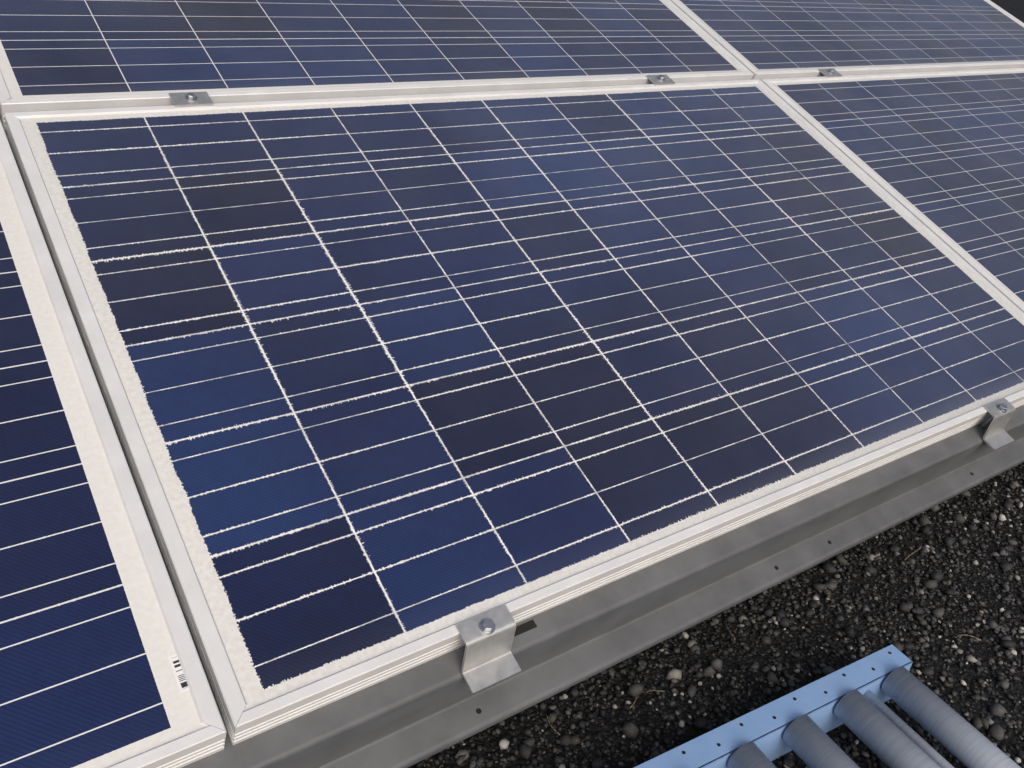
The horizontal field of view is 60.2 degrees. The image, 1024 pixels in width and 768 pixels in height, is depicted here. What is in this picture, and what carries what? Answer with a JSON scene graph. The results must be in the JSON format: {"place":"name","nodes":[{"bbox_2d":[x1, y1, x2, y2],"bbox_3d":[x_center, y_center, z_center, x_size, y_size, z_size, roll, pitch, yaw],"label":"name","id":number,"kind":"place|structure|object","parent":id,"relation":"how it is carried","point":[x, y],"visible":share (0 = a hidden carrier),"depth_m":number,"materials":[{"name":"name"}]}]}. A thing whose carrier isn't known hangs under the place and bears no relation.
{"place":"outdoors","nodes":[
{"label":"outdoors","id":0,"kind":"place"},
{"bbox_2d":[0,119,32,205],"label":"rack rail","id":1,"kind":"object","parent":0,"point":[14,157],"depth_m":1.36,"materials":[{"name":"grey metal"}]},
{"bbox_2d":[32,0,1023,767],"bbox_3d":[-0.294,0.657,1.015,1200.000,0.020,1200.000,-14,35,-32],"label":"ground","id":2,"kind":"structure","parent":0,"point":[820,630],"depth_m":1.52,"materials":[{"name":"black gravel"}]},
{"bbox_2d":[634,644,1020,767],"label":"roller conveyor","id":3,"kind":"object","parent":2,"relation":"on","point":[801,722],"visible":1,"depth_m":1.29,"materials":[{"name":"metal"}]},
{"bbox_3d":[-0.120,-0.267,1.941,5.210,1.342,1.939,-14,35,-32],"label":"rack","id":4,"kind":"object","parent":2,"relation":"on","visible":0},
{"bbox_2d":[0,120,226,767],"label":"solar panel","id":5,"kind":"object","parent":4,"relation":"on","point":[101,666],"visible":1,"depth_m":0.88,"materials":[{"name":"glass"}]},
{"bbox_2d":[169,92,213,106],"bbox_3d":[-0.535,-0.453,1.472,0.062,0.066,0.036,-14,55,-32],"label":"clamp","id":6,"kind":"object","parent":4,"relation":"attached to","point":[184,99],"visible":0.93,"depth_m":1.45,"materials":[{"name":"metal"}]},
{"bbox_2d":[0,0,753,129],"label":"solar panel","id":7,"kind":"object","parent":4,"relation":"on","point":[56,55],"visible":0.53,"depth_m":1.70,"materials":[{"name":"glass"}]},
{"bbox_2d":[456,605,520,693],"bbox_3d":[-0.028,0.287,0.974,0.064,0.070,0.053,-14,35,-32],"label":"end clamp","id":8,"kind":"object","parent":4,"relation":"attached to","point":[488,657],"visible":1,"depth_m":0.97,"materials":[{"name":"metal"}]},
{"bbox_2d":[4,79,1023,744],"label":"solar panel","id":9,"kind":"object","parent":4,"relation":"on","point":[390,387],"visible":1,"depth_m":1.28,"materials":[{"name":"glass"}]},
{"bbox_2d":[646,75,674,84],"bbox_3d":[0.331,-0.675,2.024,0.062,0.066,0.036,-14,55,-32],"label":"clamp","id":10,"kind":"object","parent":4,"relation":"attached to","point":[660,79],"visible":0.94,"depth_m":2.00,"materials":[{"name":"metal"}]},
{"bbox_2d":[818,68,841,76],"bbox_3d":[0.831,-0.803,2.343,0.062,0.066,0.036,-14,55,-32],"label":"clamp","id":11,"kind":"object","parent":4,"relation":"attached to","point":[831,72],"visible":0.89,"depth_m":2.32,"materials":[{"name":"metal"}]},
{"bbox_2d":[670,0,1023,79],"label":"solar panel","id":12,"kind":"object","parent":4,"relation":"on","point":[767,39],"visible":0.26,"depth_m":2.60,"materials":[{"name":"glass"}]},
{"bbox_2d":[761,68,1023,312],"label":"solar panel","id":13,"kind":"object","parent":4,"relation":"on","point":[939,154],"visible":0.76,"depth_m":2.18,"materials":[{"name":"glass"}]},
{"bbox_2d":[981,398,1014,449],"bbox_3d":[0.838,0.065,1.527,0.064,0.070,0.053,-14,35,-32],"label":"end clamp","id":14,"kind":"object","parent":4,"relation":"attached to","point":[996,434],"visible":0.98,"depth_m":1.52,"materials":[{"name":"metal"}]},
{"bbox_2d":[182,405,1023,767],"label":"rack rail","id":15,"kind":"object","parent":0,"point":[414,715],"visible":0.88,"depth_m":1.13,"materials":[{"name":"grey metal"}]}
]}

